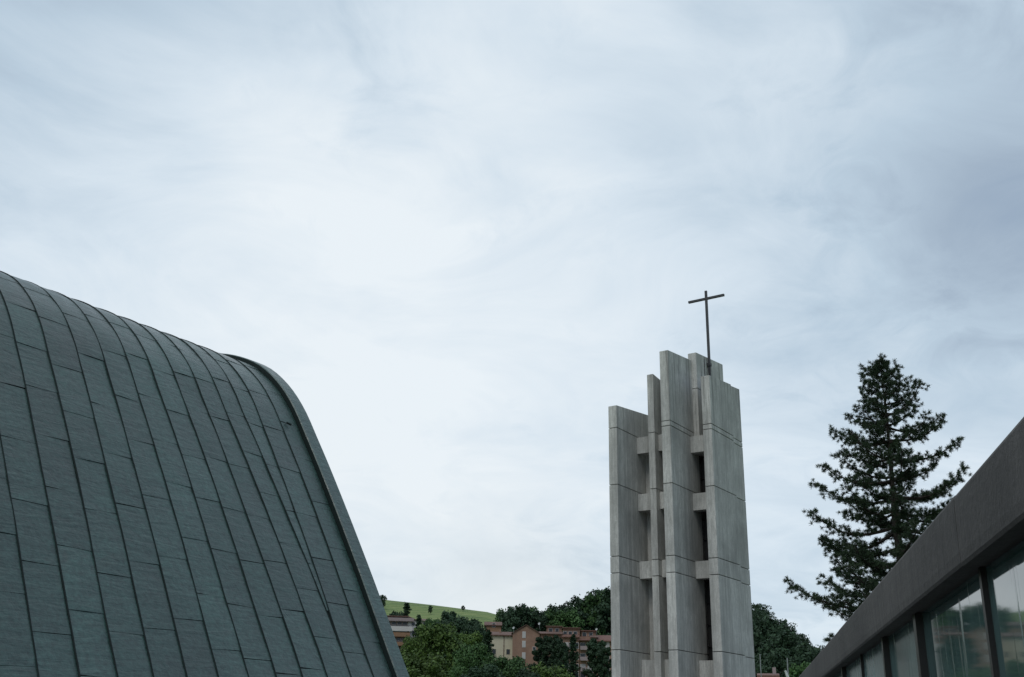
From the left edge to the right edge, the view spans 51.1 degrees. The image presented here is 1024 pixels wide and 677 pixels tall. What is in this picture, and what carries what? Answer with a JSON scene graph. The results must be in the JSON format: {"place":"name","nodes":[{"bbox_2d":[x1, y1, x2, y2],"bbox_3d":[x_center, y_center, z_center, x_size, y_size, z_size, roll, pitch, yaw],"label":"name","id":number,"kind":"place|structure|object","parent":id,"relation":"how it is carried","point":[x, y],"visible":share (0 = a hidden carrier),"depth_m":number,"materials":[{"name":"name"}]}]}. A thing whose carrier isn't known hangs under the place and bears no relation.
{"place":"outdoors","nodes":[
{"label":"outdoors","id":0,"kind":"place"},
{"bbox_2d":[384,600,495,627],"bbox_3d":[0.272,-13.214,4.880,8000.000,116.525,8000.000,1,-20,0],"label":"ground","id":1,"kind":"structure","parent":0,"point":[390,606],"depth_m":561.14,"materials":[{"name":"green plant"}]},
{"bbox_2d":[0,271,408,676],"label":"church","id":2,"kind":"structure","parent":1,"relation":"on","point":[171,505],"depth_m":17.80,"materials":[{"name":"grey metal"}]},
{"bbox_2d":[380,594,386,605],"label":"broadleaf tree","id":3,"kind":"object","parent":1,"relation":"on","point":[382,597],"visible":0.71,"depth_m":543.18,"materials":[{"name":"green plant"}]},
{"bbox_2d":[389,611,408,615],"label":"broadleaf tree","id":4,"kind":"object","parent":1,"relation":"on","point":[394,613],"visible":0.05,"depth_m":332.99,"materials":[{"name":"green plant"}]},
{"bbox_2d":[387,615,416,649],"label":"balconied house","id":5,"kind":"structure","parent":1,"relation":"on","point":[402,627],"depth_m":309.04,"materials":[{"name":"paint"}]},
{"bbox_2d":[402,601,411,615],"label":"conifer","id":6,"kind":"object","parent":1,"relation":"on","point":[406,607],"visible":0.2,"depth_m":319.95,"materials":[{"name":"green plant"}]},
{"bbox_2d":[400,635,424,661],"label":"broadleaf tree","id":7,"kind":"object","parent":1,"relation":"on","point":[410,643],"visible":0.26,"depth_m":162.04,"materials":[{"name":"green plant"}]},
{"bbox_2d":[412,614,421,637],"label":"conifer","id":8,"kind":"object","parent":1,"relation":"on","point":[419,620],"visible":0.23,"depth_m":299.51,"materials":[{"name":"green plant"}]},
{"bbox_2d":[402,650,450,676],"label":"broadleaf tree","id":9,"kind":"object","parent":1,"relation":"on","point":[431,666],"visible":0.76,"depth_m":104.18,"materials":[{"name":"green plant"}]},
{"bbox_2d":[420,618,442,628],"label":"broadleaf tree","id":10,"kind":"object","parent":1,"relation":"on","point":[428,621],"visible":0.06,"depth_m":288.91,"materials":[{"name":"green plant"}]},
{"bbox_2d":[413,621,463,676],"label":"broadleaf tree","id":11,"kind":"object","parent":1,"relation":"on","point":[439,637],"visible":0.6,"depth_m":142.81,"materials":[{"name":"green plant"}]},
{"bbox_2d":[434,619,453,655],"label":"broadleaf tree","id":12,"kind":"object","parent":1,"relation":"on","point":[447,621],"visible":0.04,"depth_m":251.37,"materials":[{"name":"green plant"}]},
{"bbox_2d":[441,610,459,621],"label":"broadleaf tree","id":13,"kind":"object","parent":1,"relation":"on","point":[449,616],"visible":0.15,"depth_m":386.74,"materials":[{"name":"green plant"}]},
{"bbox_2d":[446,630,485,664],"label":"broadleaf tree","id":14,"kind":"object","parent":1,"relation":"on","point":[472,638],"visible":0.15,"depth_m":167.93,"materials":[{"name":"green plant"}]},
{"bbox_2d":[444,614,487,656],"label":"broadleaf tree","id":15,"kind":"object","parent":1,"relation":"on","point":[460,624],"visible":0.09,"depth_m":240.72,"materials":[{"name":"green plant"}]},
{"bbox_2d":[445,642,496,676],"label":"broadleaf tree","id":16,"kind":"object","parent":1,"relation":"on","point":[474,655],"visible":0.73,"depth_m":132.98,"materials":[{"name":"green plant"}]},
{"bbox_2d":[458,621,484,642],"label":"broadleaf tree","id":17,"kind":"object","parent":1,"relation":"on","point":[472,629],"visible":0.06,"depth_m":236.16,"materials":[{"name":"green plant"}]},
{"bbox_2d":[459,663,504,676],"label":"broadleaf tree","id":18,"kind":"object","parent":1,"relation":"on","point":[487,671],"visible":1,"depth_m":104.61,"materials":[{"name":"green plant"}]},
{"bbox_2d":[484,629,496,658],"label":"conifer","id":19,"kind":"object","parent":1,"relation":"on","point":[488,639],"visible":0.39,"depth_m":183.07,"materials":[{"name":"green plant"}]},
{"bbox_2d":[484,622,501,631],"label":"farmhouse","id":20,"kind":"object","parent":1,"relation":"on","point":[494,626],"visible":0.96,"depth_m":348.95,"materials":[{"name":"ceramic"}]},
{"bbox_2d":[493,608,504,631],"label":"broadleaf tree","id":21,"kind":"object","parent":1,"relation":"on","point":[499,611],"visible":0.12,"depth_m":416.21,"materials":[{"name":"green plant"}]},
{"bbox_2d":[491,629,512,660],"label":"cream house","id":22,"kind":"structure","parent":1,"relation":"on","point":[502,642],"depth_m":289.31,"materials":[{"name":"paint"}]},
{"bbox_2d":[479,655,527,676],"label":"broadleaf tree","id":23,"kind":"object","parent":1,"relation":"on","point":[509,667],"visible":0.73,"depth_m":113.96,"materials":[{"name":"green plant"}]},
{"bbox_2d":[497,606,523,631],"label":"broadleaf tree","id":24,"kind":"object","parent":1,"relation":"on","point":[499,615],"visible":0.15,"depth_m":411.93,"materials":[{"name":"green plant"}]},
{"bbox_2d":[500,603,537,631],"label":"broadleaf tree","id":25,"kind":"object","parent":1,"relation":"on","point":[519,613],"visible":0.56,"depth_m":405.29,"materials":[{"name":"green plant"}]},
{"bbox_2d":[511,625,540,669],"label":"brick apartment block","id":26,"kind":"structure","parent":1,"relation":"on","point":[524,641],"depth_m":279.71,"materials":[{"name":"brick"}]},
{"bbox_2d":[516,667,540,676],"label":"broadleaf tree","id":27,"kind":"object","parent":1,"relation":"on","point":[527,673],"visible":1,"depth_m":109.19,"materials":[{"name":"green plant"}]},
{"bbox_2d":[522,606,539,620],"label":"broadleaf tree","id":28,"kind":"object","parent":1,"relation":"on","point":[532,609],"visible":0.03,"depth_m":417.68,"materials":[{"name":"green plant"}]},
{"bbox_2d":[522,609,553,631],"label":"broadleaf tree","id":29,"kind":"object","parent":1,"relation":"on","point":[541,619],"visible":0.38,"depth_m":404.69,"materials":[{"name":"green plant"}]},
{"bbox_2d":[528,636,552,671],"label":"broadleaf tree","id":30,"kind":"object","parent":1,"relation":"on","point":[541,644],"visible":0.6,"depth_m":253.75,"materials":[{"name":"green plant"}]},
{"bbox_2d":[529,661,574,676],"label":"broadleaf tree","id":31,"kind":"object","parent":1,"relation":"on","point":[545,672],"visible":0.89,"depth_m":112.01,"materials":[{"name":"green plant"}]},
{"bbox_2d":[535,608,568,631],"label":"broadleaf tree","id":32,"kind":"object","parent":1,"relation":"on","point":[552,615],"visible":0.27,"depth_m":406.28,"materials":[{"name":"green plant"}]},
{"bbox_2d":[542,634,562,674],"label":"broadleaf tree","id":33,"kind":"object","parent":1,"relation":"on","point":[554,641],"visible":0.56,"depth_m":251.04,"materials":[{"name":"green plant"}]},
{"bbox_2d":[547,603,563,612],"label":"broadleaf tree","id":34,"kind":"object","parent":1,"relation":"on","point":[554,608],"visible":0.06,"depth_m":416.86,"materials":[{"name":"green plant"}]},
{"bbox_2d":[501,627,610,634],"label":"woodland","id":35,"kind":"object","parent":1,"relation":"on","point":[506,628],"depth_m":396.64,"materials":[{"name":"green plant"}]},
{"bbox_2d":[553,642,571,676],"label":"broadleaf tree","id":36,"kind":"object","parent":1,"relation":"on","point":[563,649],"visible":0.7,"depth_m":244.22,"materials":[{"name":"green plant"}]},
{"bbox_2d":[554,607,584,635],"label":"broadleaf tree","id":37,"kind":"object","parent":1,"relation":"on","point":[572,619],"visible":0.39,"depth_m":400.33,"materials":[{"name":"green plant"}]},
{"bbox_2d":[539,626,611,676],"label":"brick apartment block","id":38,"kind":"structure","parent":1,"relation":"on","point":[565,635],"depth_m":289.99,"materials":[{"name":"brick"}]},
{"bbox_2d":[568,633,582,676],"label":"conifer","id":39,"kind":"object","parent":1,"relation":"on","point":[573,658],"visible":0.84,"depth_m":250.83,"materials":[{"name":"green plant"}]},
{"bbox_2d":[559,600,598,633],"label":"broadleaf tree","id":40,"kind":"object","parent":1,"relation":"on","point":[583,613],"visible":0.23,"depth_m":404.70,"materials":[{"name":"green plant"}]},
{"bbox_2d":[570,594,600,632],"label":"broadleaf tree","id":41,"kind":"object","parent":1,"relation":"on","point":[573,602],"visible":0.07,"depth_m":412.86,"materials":[{"name":"green plant"}]},
{"bbox_2d":[582,638,608,676],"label":"broadleaf tree","id":42,"kind":"object","parent":1,"relation":"on","point":[593,645],"visible":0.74,"depth_m":249.79,"materials":[{"name":"green plant"}]},
{"bbox_2d":[580,590,610,634],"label":"broadleaf tree","id":43,"kind":"object","parent":1,"relation":"on","point":[590,600],"visible":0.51,"depth_m":405.20,"materials":[{"name":"green plant"}]},
{"bbox_2d":[588,586,610,633],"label":"broadleaf tree","id":44,"kind":"object","parent":1,"relation":"on","point":[601,609],"visible":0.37,"depth_m":401.82,"materials":[{"name":"green plant"}]},
{"bbox_2d":[588,587,610,633],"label":"broadleaf tree","id":45,"kind":"object","parent":1,"relation":"on","point":[594,593],"visible":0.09,"depth_m":407.47,"materials":[{"name":"green plant"}]},
{"bbox_2d":[595,645,611,676],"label":"broadleaf tree","id":46,"kind":"object","parent":1,"relation":"on","point":[603,654],"visible":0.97,"depth_m":245.89,"materials":[{"name":"green plant"}]},
{"bbox_2d":[757,667,779,676],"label":"brick house","id":47,"kind":"structure","parent":1,"relation":"on","point":[774,674],"depth_m":122.36,"materials":[{"name":"red ceramic"}]},
{"bbox_2d":[755,651,793,676],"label":"broadleaf tree","id":48,"kind":"object","parent":1,"relation":"on","point":[777,661],"visible":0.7,"depth_m":195.21,"materials":[{"name":"green plant"}]},
{"bbox_2d":[753,615,799,655],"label":"broadleaf tree","id":49,"kind":"object","parent":1,"relation":"on","point":[765,625],"visible":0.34,"depth_m":281.23,"materials":[{"name":"green plant"}]},
{"bbox_2d":[757,629,809,662],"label":"broadleaf tree","id":50,"kind":"object","parent":1,"relation":"on","point":[782,644],"visible":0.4,"depth_m":260.37,"materials":[{"name":"green plant"}]},
{"bbox_2d":[784,658,788,676],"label":"lamp post","id":51,"kind":"object","parent":1,"relation":"on","point":[786,673],"visible":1,"depth_m":92.75,"materials":[{"name":"grey metal"}]},
{"bbox_2d":[751,603,824,676],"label":"woodland","id":52,"kind":"object","parent":1,"relation":"on","point":[758,612],"visible":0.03,"depth_m":489.59,"materials":[{"name":"green plant"}]},
{"bbox_2d":[788,661,810,676],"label":"broadleaf tree","id":53,"kind":"object","parent":1,"relation":"on","point":[796,671],"visible":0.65,"depth_m":183.93,"materials":[{"name":"green plant"}]},
{"bbox_2d":[789,645,819,665],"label":"broadleaf tree","id":54,"kind":"object","parent":1,"relation":"on","point":[801,654],"visible":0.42,"depth_m":240.56,"materials":[{"name":"green plant"}]},
{"bbox_2d":[0,0,1023,648],"label":"sky","id":55,"kind":"structure","parent":0,"point":[462,234],"materials":[{"name":"white"}]},
{"bbox_2d":[799,417,1023,676],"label":"glazed building","id":56,"kind":"structure","parent":0,"point":[945,598],"depth_m":6.38,"materials":[{"name":"grey concrete"}]},
{"bbox_2d":[833,671,841,676],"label":"window pane","id":57,"kind":"structure","parent":56,"relation":"in","point":[838,674],"depth_m":15.33,"materials":[{"name":"glass"}]},
{"bbox_2d":[846,657,861,676],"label":"window pane","id":58,"kind":"structure","parent":56,"relation":"in","point":[853,669],"depth_m":13.09,"materials":[{"name":"clear glass"}]},
{"bbox_2d":[863,642,884,676],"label":"window pane","id":59,"kind":"structure","parent":56,"relation":"in","point":[873,659],"depth_m":11.11,"materials":[{"name":"clear glass"}]},
{"bbox_2d":[888,619,918,676],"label":"window pane","id":60,"kind":"structure","parent":56,"relation":"in","point":[902,646],"depth_m":9.05,"materials":[{"name":"glass"}]},
{"bbox_2d":[922,573,991,676],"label":"window pane","id":61,"kind":"structure","parent":56,"relation":"in","point":[954,626],"depth_m":6.75,"materials":[{"name":"clear glass"}]},
{"bbox_2d":[986,540,1023,676],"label":"window pane","id":62,"kind":"structure","parent":56,"relation":"in","point":[1005,575],"depth_m":5.47,"materials":[{"name":"clear glass"}]},
{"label":"pavement","id":63,"kind":"structure","parent":0,"visible":0},
{"bbox_2d":[608,350,755,676],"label":"bell tower","id":64,"kind":"structure","parent":63,"relation":"on","point":[681,605],"depth_m":55.95,"materials":[{"name":"concrete"}]},
{"bbox_2d":[688,290,724,375],"bbox_3d":[11.273,0.468,61.428,2.240,6.930,0.320,-12,-24,32],"label":"cross","id":65,"kind":"object","parent":64,"relation":"on","point":[706,299],"visible":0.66,"depth_m":61.93,"materials":[{"name":"metal"}]},
{"bbox_2d":[783,353,972,642],"bbox_3d":[15.442,8.653,41.770,9.595,16.904,8.586,1,-20,0],"label":"pine tree","id":66,"kind":"object","parent":63,"relation":"on","point":[865,555],"visible":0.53,"depth_m":42.46,"materials":[{"name":"green plant"}]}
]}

